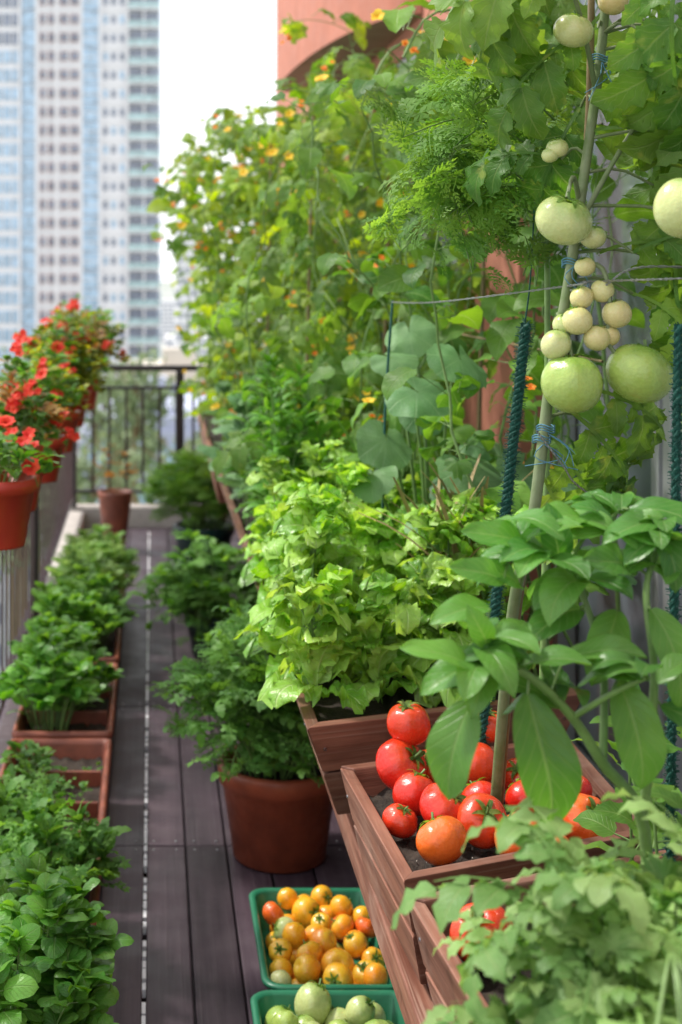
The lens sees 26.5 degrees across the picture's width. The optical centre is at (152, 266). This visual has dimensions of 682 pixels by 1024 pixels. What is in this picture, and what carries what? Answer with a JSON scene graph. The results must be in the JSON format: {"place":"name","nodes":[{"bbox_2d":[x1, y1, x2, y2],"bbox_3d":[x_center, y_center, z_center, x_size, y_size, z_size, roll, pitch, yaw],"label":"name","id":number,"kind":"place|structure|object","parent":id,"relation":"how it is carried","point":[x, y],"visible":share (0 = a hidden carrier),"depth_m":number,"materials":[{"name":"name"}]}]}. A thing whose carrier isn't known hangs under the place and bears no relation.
{"place":"outdoors","nodes":[
{"label":"outdoors","id":0,"kind":"place"},
{"bbox_2d":[0,498,64,678],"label":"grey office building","id":1,"kind":"structure","parent":0,"point":[8,612],"depth_m":110.00,"materials":[{"name":"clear glass"}]},
{"bbox_2d":[0,853,134,1023],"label":"basil plant","id":2,"kind":"object","parent":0,"point":[57,953],"visible":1,"depth_m":2.49,"materials":[{"name":"green plant"}]},
{"bbox_2d":[0,0,159,460],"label":"apartment tower","id":3,"kind":"structure","parent":0,"point":[79,114],"depth_m":229.75,"materials":[{"name":"blue glass"}]},
{"bbox_2d":[4,528,273,1023],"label":"balcony slab","id":4,"kind":"structure","parent":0,"point":[144,939],"depth_m":4.04,"materials":[{"name":"paint"}]},
{"bbox_2d":[47,504,235,583],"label":"balcony kerb","id":5,"kind":"structure","parent":4,"relation":"on","point":[81,516],"depth_m":8.86,"materials":[{"name":"concrete"}]},
{"bbox_2d":[0,365,213,715],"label":"balcony railing","id":6,"kind":"object","parent":5,"relation":"on","point":[30,561],"visible":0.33,"depth_m":7.07,"materials":[{"name":"metal"}]},
{"bbox_2d":[0,415,64,550],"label":"railing flower pot","id":7,"kind":"object","parent":6,"relation":"attached to","point":[19,484],"visible":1,"depth_m":3.37,"materials":[{"name":"red ceramic"}]},
{"bbox_2d":[0,338,79,511],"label":"railing flower pot","id":8,"kind":"object","parent":6,"relation":"attached to","point":[20,406],"visible":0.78,"depth_m":4.11,"materials":[{"name":"red plastic"}]},
{"bbox_2d":[0,328,91,482],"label":"railing flower pot","id":9,"kind":"object","parent":6,"relation":"attached to","point":[43,374],"visible":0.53,"depth_m":4.82,"materials":[{"name":"red plastic"}]},
{"bbox_2d":[1,314,110,452],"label":"railing flower pot","id":10,"kind":"object","parent":6,"relation":"attached to","point":[78,356],"visible":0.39,"depth_m":5.67,"materials":[{"name":"red plastic"}]},
{"bbox_2d":[22,303,114,426],"bbox_3d":[-0.394,0.453,6.597,0.460,0.573,0.460,0,0,0],"label":"railing flower pot","id":11,"kind":"object","parent":6,"relation":"attached to","point":[105,347],"visible":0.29,"depth_m":6.58,"materials":[{"name":"red plastic"}]},
{"bbox_2d":[45,293,130,409],"bbox_3d":[-0.370,0.451,7.601,0.501,0.617,0.517,0,0,-22],"label":"railing flower pot","id":12,"kind":"object","parent":6,"relation":"attached to","point":[73,305],"visible":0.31,"depth_m":7.55,"materials":[{"name":"red plastic"}]},
{"bbox_2d":[0,528,428,1023],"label":"wooden deck","id":13,"kind":"structure","parent":4,"relation":"on","point":[156,973],"depth_m":3.81,"materials":[{"name":"brown wood"}]},
{"bbox_2d":[0,612,40,769],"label":"balcony kerb","id":14,"kind":"structure","parent":13,"relation":"on","point":[7,723],"depth_m":4.85,"materials":[{"name":"paint"}]},
{"bbox_2d":[0,738,111,835],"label":"rectangular planter","id":15,"kind":"object","parent":13,"relation":"on","point":[74,756],"visible":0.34,"depth_m":4.12,"materials":[{"name":"ceramic"}]},
{"bbox_2d":[0,739,102,823],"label":"herb seedlings","id":16,"kind":"object","parent":15,"relation":"on","point":[40,761],"visible":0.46,"depth_m":4.00,"materials":[{"name":"green plant"}]},
{"bbox_2d":[22,844,100,924],"bbox_3d":[-0.275,1.508,3.180,0.312,0.176,0.692,0,0,0],"label":"rectangular planter","id":17,"kind":"object","parent":13,"relation":"on","point":[93,894],"depth_m":3.24,"materials":[{"name":"ceramic"}]},
{"bbox_2d":[0,770,131,904],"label":"mint plant","id":18,"kind":"object","parent":17,"relation":"on","point":[29,824],"visible":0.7,"depth_m":3.24,"materials":[{"name":"green plant"}]},
{"bbox_2d":[11,662,118,738],"bbox_3d":[-0.275,1.508,4.720,0.312,0.176,0.772,0,0,0],"label":"rectangular planter","id":19,"kind":"object","parent":13,"relation":"on","point":[97,721],"visible":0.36,"depth_m":4.57,"materials":[{"name":"ceramic"}]},
{"bbox_2d":[0,617,124,730],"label":"basil plant","id":20,"kind":"object","parent":19,"relation":"on","point":[53,667],"visible":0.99,"depth_m":4.51,"materials":[{"name":"green plant"}]},
{"bbox_2d":[94,627,121,663],"bbox_3d":[-0.275,1.508,5.540,0.312,0.176,0.772,0,0,0],"label":"rectangular planter","id":21,"kind":"object","parent":13,"relation":"on","point":[112,644],"visible":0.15,"depth_m":5.46,"materials":[{"name":"ceramic"}]},
{"bbox_2d":[24,563,138,649],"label":"mint plant","id":22,"kind":"object","parent":21,"relation":"on","point":[91,595],"visible":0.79,"depth_m":5.41,"materials":[{"name":"green plant"}]},
{"bbox_2d":[97,488,132,549],"bbox_3d":[-0.210,1.435,8.050,0.200,0.330,0.200,0,0,0],"label":"brown clay pot","id":23,"kind":"object","parent":13,"relation":"on","point":[114,510],"visible":0.68,"depth_m":7.98,"materials":[{"name":"ceramic"}]},
{"bbox_2d":[92,443,139,492],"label":"dry twig plant","id":24,"kind":"object","parent":23,"relation":"in","point":[110,473],"visible":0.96,"depth_m":8.06,"materials":[{"name":"brown plant"}]},
{"bbox_2d":[115,574,125,605],"bbox_3d":[-0.275,1.508,6.440,0.312,0.176,0.932,0,0,0],"label":"rectangular planter","id":25,"kind":"object","parent":13,"relation":"on","point":[122,596],"depth_m":6.23,"materials":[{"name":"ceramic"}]},
{"bbox_2d":[45,523,140,593],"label":"leafy herb plant","id":26,"kind":"object","parent":25,"relation":"on","point":[94,548],"visible":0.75,"depth_m":6.19,"materials":[{"name":"green plant"}]},
{"bbox_2d":[173,519,234,573],"bbox_3d":[0.270,1.475,7.450,0.326,0.250,0.326,0,0,0],"label":"dark green pot","id":27,"kind":"object","parent":13,"relation":"on","point":[224,535],"visible":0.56,"depth_m":7.34,"materials":[{"name":"plastic"}]},
{"bbox_2d":[136,447,233,529],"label":"feathery herb plant","id":28,"kind":"object","parent":27,"relation":"in","point":[192,484],"visible":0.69,"depth_m":7.32,"materials":[{"name":"green plant"}]},
{"bbox_2d":[184,606,244,660],"bbox_3d":[0.260,1.510,5.850,0.256,0.180,0.256,0,0,0],"label":"dark green pot","id":29,"kind":"object","parent":13,"relation":"on","point":[192,631],"visible":0.22,"depth_m":5.77,"materials":[{"name":"plastic"}]},
{"bbox_2d":[126,528,257,646],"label":"bushy herb plant","id":30,"kind":"object","parent":29,"relation":"in","point":[201,592],"visible":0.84,"depth_m":5.70,"materials":[{"name":"green plant"}]},
{"bbox_2d":[217,745,332,873],"bbox_3d":[0.345,1.470,3.860,0.336,0.260,0.336,0,0,0],"label":"terracotta pot","id":31,"kind":"object","parent":13,"relation":"on","point":[278,825],"visible":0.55,"depth_m":3.73,"materials":[{"name":"ceramic"}]},
{"bbox_2d":[147,599,324,787],"bbox_3d":[0.308,1.132,3.847,0.670,0.486,0.667,0,0,33],"label":"leafy herb plant","id":32,"kind":"object","parent":31,"relation":"on","point":[270,741],"visible":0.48,"depth_m":3.74,"materials":[{"name":"green plant"}]},
{"bbox_2d":[249,888,393,989],"bbox_3d":[0.385,1.548,3.200,0.308,0.096,0.478,0,0,0],"label":"green plastic tray","id":33,"kind":"object","parent":13,"relation":"on","point":[259,898],"visible":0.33,"depth_m":3.29,"materials":[{"name":"green plastic"}]},
{"bbox_2d":[269,938,292,960],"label":"yellow tomato","id":34,"kind":"object","parent":33,"relation":"in","point":[280,947],"visible":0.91,"depth_m":3.13,"materials":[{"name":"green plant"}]},
{"bbox_2d":[269,911,294,931],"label":"yellow tomato","id":35,"kind":"object","parent":33,"relation":"in","point":[271,928],"visible":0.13,"depth_m":3.34,"materials":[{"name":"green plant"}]},
{"bbox_2d":[262,901,283,925],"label":"tomato","id":36,"kind":"object","parent":35,"relation":"on","point":[272,912],"visible":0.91,"depth_m":3.31,"materials":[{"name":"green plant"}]},
{"bbox_2d":[277,887,297,909],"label":"yellow tomato","id":37,"kind":"object","parent":33,"relation":"in","point":[287,898],"visible":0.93,"depth_m":3.38,"materials":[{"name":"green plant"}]},
{"bbox_2d":[289,949,297,967],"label":"yellow tomato","id":38,"kind":"object","parent":33,"relation":"in","point":[292,960],"visible":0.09,"depth_m":3.19,"materials":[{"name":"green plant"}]},
{"bbox_2d":[282,922,306,948],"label":"yellow tomato","id":39,"kind":"object","parent":38,"relation":"on","point":[294,934],"visible":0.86,"depth_m":3.19,"materials":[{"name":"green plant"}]},
{"bbox_2d":[292,978,300,983],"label":"yellow tomato","id":40,"kind":"object","parent":33,"relation":"in","point":[294,980],"visible":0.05,"depth_m":3.05,"materials":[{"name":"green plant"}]},
{"bbox_2d":[293,953,320,983],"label":"yellow tomato","id":41,"kind":"object","parent":40,"relation":"on","point":[306,967],"visible":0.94,"depth_m":3.04,"materials":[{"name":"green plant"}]},
{"bbox_2d":[292,896,320,928],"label":"yellow tomato","id":42,"kind":"object","parent":33,"relation":"in","point":[305,909],"visible":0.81,"depth_m":3.33,"materials":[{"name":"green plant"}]},
{"bbox_2d":[316,973,322,983],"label":"yellow tomato","id":43,"kind":"object","parent":33,"relation":"in","point":[320,976],"visible":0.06,"depth_m":3.10,"materials":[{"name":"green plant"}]},
{"bbox_2d":[296,939,322,962],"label":"yellow tomato","id":44,"kind":"object","parent":43,"relation":"on","point":[314,948],"visible":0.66,"depth_m":3.10,"materials":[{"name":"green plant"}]},
{"bbox_2d":[311,885,332,905],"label":"yellow tomato","id":45,"kind":"object","parent":33,"relation":"in","point":[321,894],"visible":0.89,"depth_m":3.38,"materials":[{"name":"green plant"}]},
{"bbox_2d":[320,947,354,974],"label":"yellow tomato","id":46,"kind":"object","parent":33,"relation":"in","point":[337,954],"visible":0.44,"depth_m":3.08,"materials":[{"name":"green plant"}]},
{"bbox_2d":[330,895,352,916],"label":"yellow tomato","id":47,"kind":"object","parent":33,"relation":"in","point":[340,904],"visible":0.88,"depth_m":3.33,"materials":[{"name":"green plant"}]},
{"bbox_2d":[330,914,353,939],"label":"yellow tomato","id":48,"kind":"object","parent":33,"relation":"in","point":[341,926],"visible":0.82,"depth_m":3.23,"materials":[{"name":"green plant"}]},
{"bbox_2d":[343,931,366,957],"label":"yellow tomato","id":49,"kind":"object","parent":33,"relation":"in","point":[355,944],"visible":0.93,"depth_m":3.13,"materials":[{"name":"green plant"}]},
{"bbox_2d":[363,962,387,983],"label":"yellow tomato","id":50,"kind":"object","parent":33,"relation":"in","point":[375,973],"visible":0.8,"depth_m":2.99,"materials":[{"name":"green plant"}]},
{"bbox_2d":[220,506,433,1023],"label":"planter stand","id":51,"kind":"object","parent":13,"relation":"on","point":[413,997],"depth_m":2.34,"materials":[{"name":"brown wood"}]},
{"bbox_2d":[197,413,228,502],"bbox_3d":[0.610,0.990,7.630,0.678,0.220,2.138,0,0,0],"label":"wooden planter trough","id":52,"kind":"object","parent":51,"relation":"on","point":[211,438],"visible":0.08,"depth_m":7.53,"materials":[{"name":"brown wood"}]},
{"bbox_2d":[154,169,306,435],"bbox_3d":[0.447,0.146,7.827,0.874,1.473,1.833,0,0,0],"label":"climbing vine","id":53,"kind":"object","parent":52,"relation":"on","point":[208,360],"visible":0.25,"depth_m":7.48,"materials":[{"name":"green plant"}]},
{"bbox_2d":[142,1,469,471],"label":"climbing vine","id":54,"kind":"object","parent":52,"relation":"on","point":[225,140],"visible":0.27,"depth_m":6.15,"materials":[{"name":"green plant"}]},
{"bbox_2d":[212,459,579,814],"bbox_3d":[0.581,0.950,4.610,0.635,0.200,3.975,0,0,0],"label":"wooden planter trough","id":55,"kind":"object","parent":51,"relation":"on","point":[339,736],"visible":0.1,"depth_m":2.71,"materials":[{"name":"brown wood"}]},
{"bbox_2d":[149,105,326,373],"bbox_3d":[0.345,0.030,6.637,0.718,1.700,2.486,0,0,0],"label":"climbing vine","id":56,"kind":"object","parent":55,"relation":"on","point":[249,191],"visible":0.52,"depth_m":6.50,"materials":[{"name":"green plant"}]},
{"bbox_2d":[197,372,299,524],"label":"leafy green plant","id":57,"kind":"object","parent":55,"relation":"on","point":[239,409],"visible":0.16,"depth_m":5.04,"materials":[{"name":"green plant"}]},
{"bbox_2d":[219,351,348,528],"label":"tarragon plant","id":58,"kind":"object","parent":55,"relation":"on","point":[275,422],"visible":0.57,"depth_m":4.24,"materials":[{"name":"green plant"}]},
{"bbox_2d":[222,428,441,545],"bbox_3d":[0.594,0.699,4.423,0.752,0.408,1.210,0,0,0],"label":"parsley plant","id":59,"kind":"object","parent":55,"relation":"on","point":[346,446],"visible":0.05,"depth_m":4.18,"materials":[{"name":"green plant"}]},
{"bbox_2d":[210,30,497,485],"bbox_3d":[0.763,0.098,5.075,1.108,1.849,1.936,0,0,23],"label":"climbing vine","id":60,"kind":"object","parent":55,"relation":"on","point":[292,220],"visible":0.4,"depth_m":4.61,"materials":[{"name":"green plant"}]},
{"bbox_2d":[233,440,538,713],"bbox_3d":[0.521,0.683,3.411,0.696,0.472,1.459,0,0,0],"label":"lettuce bed","id":61,"kind":"object","parent":55,"relation":"on","point":[348,594],"visible":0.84,"depth_m":2.92,"materials":[{"name":"green plant"}]},
{"bbox_2d":[381,300,393,520],"bbox_3d":[0.562,0.480,3.400,0.032,0.800,0.008,0,0,0],"label":"thin green stake","id":62,"kind":"object","parent":55,"relation":"on","point":[387,371],"visible":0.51,"depth_m":3.40,"materials":[{"name":"plastic"}]},
{"bbox_2d":[266,116,603,430],"bbox_3d":[0.732,0.225,5.793,0.430,1.550,5.601,0,0,-3],"label":"bamboo trellis","id":63,"kind":"object","parent":55,"relation":"on","point":[479,405],"visible":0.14,"depth_m":5.02,"materials":[{"name":"wood"}]},
{"bbox_2d":[372,0,681,611],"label":"tomato vine","id":64,"kind":"object","parent":63,"relation":"attached to","point":[545,21],"visible":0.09,"depth_m":3.43,"materials":[{"name":"green plant"}]},
{"bbox_2d":[345,454,532,602],"bbox_3d":[0.692,0.642,3.103,0.419,0.463,0.547,0,0,36],"label":"dry grass clump","id":65,"kind":"object","parent":55,"relation":"on","point":[439,500],"visible":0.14,"depth_m":2.99,"materials":[{"name":"plant"}]},
{"bbox_2d":[266,0,654,676],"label":"climbing bean vine","id":66,"kind":"object","parent":55,"relation":"on","point":[404,284],"visible":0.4,"depth_m":3.45,"materials":[{"name":"green plant"}]},
{"bbox_2d":[351,315,636,640],"bbox_3d":[0.790,0.502,3.597,0.656,0.764,1.159,0,0,0],"label":"squash plant","id":67,"kind":"object","parent":55,"relation":"on","point":[389,458],"visible":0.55,"depth_m":3.33,"materials":[{"name":"green plant"}]},
{"bbox_2d":[340,741,639,984],"bbox_3d":[0.569,0.993,2.409,0.460,0.185,0.638,0,0,0],"label":"wooden planter crate","id":68,"kind":"object","parent":51,"relation":"on","point":[394,867],"visible":0.27,"depth_m":2.28,"materials":[{"name":"brown wood"}]},
{"bbox_2d":[382,803,417,838],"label":"ripe tomato","id":69,"kind":"object","parent":68,"relation":"on","point":[400,820],"visible":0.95,"depth_m":2.32,"materials":[{"name":"red plant"}]},
{"bbox_2d":[376,738,426,789],"bbox_3d":[0.437,0.875,2.496,0.086,0.089,0.091,0,0,19],"label":"ripe tomato","id":70,"kind":"object","parent":68,"relation":"on","point":[396,759],"visible":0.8,"depth_m":2.47,"materials":[{"name":"red plant"}]},
{"bbox_2d":[387,700,430,745],"bbox_3d":[0.454,0.805,2.520,0.077,0.084,0.077,-9,8,12],"label":"ripe tomato","id":71,"kind":"object","parent":70,"relation":"on","point":[408,721],"visible":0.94,"depth_m":2.49,"materials":[{"name":"red plant"}]},
{"bbox_2d":[392,769,432,815],"bbox_3d":[0.447,0.891,2.416,0.072,0.081,0.073,17,-18,18],"label":"ripe tomato","id":72,"kind":"object","parent":68,"relation":"on","point":[409,788],"visible":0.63,"depth_m":2.39,"materials":[{"name":"red plant"}]},
{"bbox_2d":[416,812,466,865],"bbox_3d":[0.453,0.898,2.225,0.077,0.078,0.082,0,0,19],"label":"ripe tomato","id":73,"kind":"object","parent":68,"relation":"on","point":[440,840],"visible":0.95,"depth_m":2.20,"materials":[{"name":"orange plant"}]},
{"bbox_2d":[419,783,465,820],"bbox_3d":[0.478,0.888,2.330,0.079,0.076,0.086,0,0,37],"label":"ripe tomato","id":74,"kind":"object","parent":68,"relation":"on","point":[435,800],"visible":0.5,"depth_m":2.31,"materials":[{"name":"red plant"}]},
{"bbox_2d":[462,777,490,796],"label":"ripe tomato","id":75,"kind":"object","parent":68,"relation":"on","point":[475,786],"visible":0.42,"depth_m":2.39,"materials":[{"name":"red plant"}]},
{"bbox_2d":[466,742,493,783],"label":"ripe tomato","id":76,"kind":"object","parent":68,"relation":"on","point":[482,764],"visible":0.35,"depth_m":2.47,"materials":[{"name":"red plant"}]},
{"bbox_2d":[457,793,505,848],"bbox_3d":[0.532,0.892,2.290,0.080,0.080,0.077,0,0,17],"label":"ripe tomato","id":77,"kind":"object","parent":68,"relation":"on","point":[475,809],"visible":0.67,"depth_m":2.27,"materials":[{"name":"red plant"}]},
{"bbox_2d":[353,57,611,694],"bbox_3d":[0.542,0.263,2.364,0.436,1.275,0.380,0,0,0],"label":"feathery carrot plant","id":78,"kind":"object","parent":68,"relation":"in","point":[441,178],"visible":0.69,"depth_m":2.33,"materials":[{"name":"green plant"}]},
{"bbox_2d":[479,316,535,743],"bbox_3d":[0.615,0.487,2.500,0.116,0.804,0.034,0,0,28],"label":"green rope stake","id":79,"kind":"object","parent":68,"relation":"in","point":[515,416],"visible":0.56,"depth_m":2.48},
{"bbox_2d":[505,778,534,812],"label":"ripe tomato","id":80,"kind":"object","parent":68,"relation":"on","point":[515,794],"visible":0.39,"depth_m":2.38,"materials":[{"name":"red plant"}]},
{"bbox_2d":[423,0,681,804],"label":"tomato plant","id":81,"kind":"object","parent":68,"relation":"on","point":[638,103],"visible":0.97,"depth_m":2.06,"materials":[{"name":"green plant"}]},
{"bbox_2d":[392,277,681,303],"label":"galvanised wire","id":82,"kind":"object","parent":81,"relation":"attached to","point":[605,280],"visible":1,"depth_m":2.17,"materials":[{"name":"silver metal"}]},
{"bbox_2d":[563,793,600,839],"bbox_3d":[0.702,0.900,2.311,0.080,0.080,0.082,0,0,23],"label":"ripe tomato","id":83,"kind":"object","parent":68,"relation":"on","point":[583,802],"visible":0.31,"depth_m":2.29,"materials":[{"name":"orange plant"}]},
{"bbox_2d":[411,850,681,1023],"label":"wooden planter crate","id":84,"kind":"object","parent":51,"relation":"on","point":[443,976],"visible":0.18,"depth_m":1.95,"materials":[{"name":"brown wood"}]},
{"bbox_2d":[449,903,512,970],"bbox_3d":[0.448,0.905,1.925,0.086,0.088,0.083,0,0,29],"label":"ripe tomato","id":85,"kind":"object","parent":84,"relation":"on","point":[492,918],"visible":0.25,"depth_m":1.91,"materials":[{"name":"red plant"}]},
{"bbox_2d":[391,788,681,1023],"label":"cherry tomato plant","id":86,"kind":"object","parent":84,"relation":"on","point":[622,966],"visible":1,"depth_m":1.36,"materials":[{"name":"green plant"}]},
{"bbox_2d":[400,489,681,871],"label":"pepper plant","id":87,"kind":"object","parent":84,"relation":"on","point":[486,664],"visible":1,"depth_m":1.59,"materials":[{"name":"green plant"}]},
{"bbox_2d":[571,681,681,925],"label":"young bean plant","id":88,"kind":"object","parent":84,"relation":"on","point":[601,819],"visible":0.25,"depth_m":2.00,"materials":[{"name":"green plant"}]},
{"bbox_2d":[661,322,681,861],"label":"green rope stake","id":89,"kind":"object","parent":84,"relation":"on","point":[671,731],"visible":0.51,"depth_m":1.95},
{"bbox_2d":[250,990,404,1023],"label":"green plastic tray","id":90,"kind":"object","parent":13,"relation":"on","point":[264,1002],"visible":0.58,"depth_m":2.94,"materials":[{"name":"green plastic"}]},
{"bbox_2d":[271,1009,298,1023],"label":"green tomato","id":91,"kind":"object","parent":90,"relation":"in","point":[282,1016],"visible":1,"depth_m":2.80,"materials":[{"name":"green plant"}]},
{"bbox_2d":[345,995,375,1023],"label":"green tomato","id":92,"kind":"object","parent":90,"relation":"in","point":[360,1009],"visible":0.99,"depth_m":2.83,"materials":[{"name":"green plant"}]},
{"bbox_2d":[80,375,214,503],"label":"blue grey building","id":93,"kind":"structure","parent":0,"point":[168,430],"depth_m":100.50,"materials":[{"name":"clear glass"}]},
{"bbox_2d":[123,347,206,392],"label":"beige apartment building","id":94,"kind":"structure","parent":0,"point":[175,356],"depth_m":192.00,"materials":[{"name":"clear glass"}]},
{"bbox_2d":[160,300,174,341],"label":"distant building","id":95,"kind":"structure","parent":0,"point":[167,317],"depth_m":1158.54,"materials":[{"name":"white concrete"}]},
{"bbox_2d":[175,200,200,358],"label":"white apartment building","id":96,"kind":"structure","parent":0,"point":[181,319],"depth_m":380.00,"materials":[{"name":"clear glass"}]},
{"bbox_2d":[175,213,200,358],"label":"windows","id":97,"kind":"structure","parent":96,"relation":"in","point":[187,269],"depth_m":379.80,"materials":[{"name":"grey glass"}]},
{"bbox_2d":[159,281,264,358],"bbox_3d":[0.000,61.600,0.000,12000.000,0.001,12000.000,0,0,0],"label":"ground","id":98,"kind":"structure","parent":0,"point":[167,290],"depth_m":3262.92,"materials":[{"name":"white"}]},
{"bbox_2d":[0,342,245,640],"bbox_3d":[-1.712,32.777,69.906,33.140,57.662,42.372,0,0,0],"label":"distant trees","id":99,"kind":"object","parent":98,"relation":"on","point":[135,424],"visible":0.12,"depth_m":73.91,"materials":[{"name":"green plant"}]},
{"bbox_2d":[159,0,275,280],"label":"sky","id":100,"kind":"structure","parent":0,"point":[214,54],"materials":[{"name":"white"}]},
{"bbox_2d":[276,0,681,851],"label":"apartment facade","id":101,"kind":"structure","parent":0,"point":[298,60],"depth_m":4.28,"materials":[{"name":"concrete"}]},
{"bbox_2d":[378,0,681,851],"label":"wall","id":102,"kind":"structure","parent":101,"relation":"in","point":[652,476],"depth_m":3.86,"materials":[{"name":"metal"}]},
{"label":"yellow tomato","id":103,"kind":"object","parent":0,"visible":0},
{"bbox_2d":[309,927,336,953],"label":"yellow tomato","id":104,"kind":"object","parent":103,"relation":"on","point":[325,938],"visible":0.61,"depth_m":3.16,"materials":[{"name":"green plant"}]},
{"label":"yellow tomato","id":105,"kind":"object","parent":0,"visible":0},
{"bbox_2d":[323,962,353,983],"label":"yellow tomato","id":106,"kind":"object","parent":105,"relation":"on","point":[337,973],"visible":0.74,"depth_m":3.00,"materials":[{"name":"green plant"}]},
{"label":"green tomato","id":107,"kind":"object","parent":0,"visible":0},
{"bbox_2d":[294,978,331,1023],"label":"green tomato","id":108,"kind":"object","parent":107,"relation":"on","point":[313,1000],"visible":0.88,"depth_m":2.85,"materials":[{"name":"green plant"}]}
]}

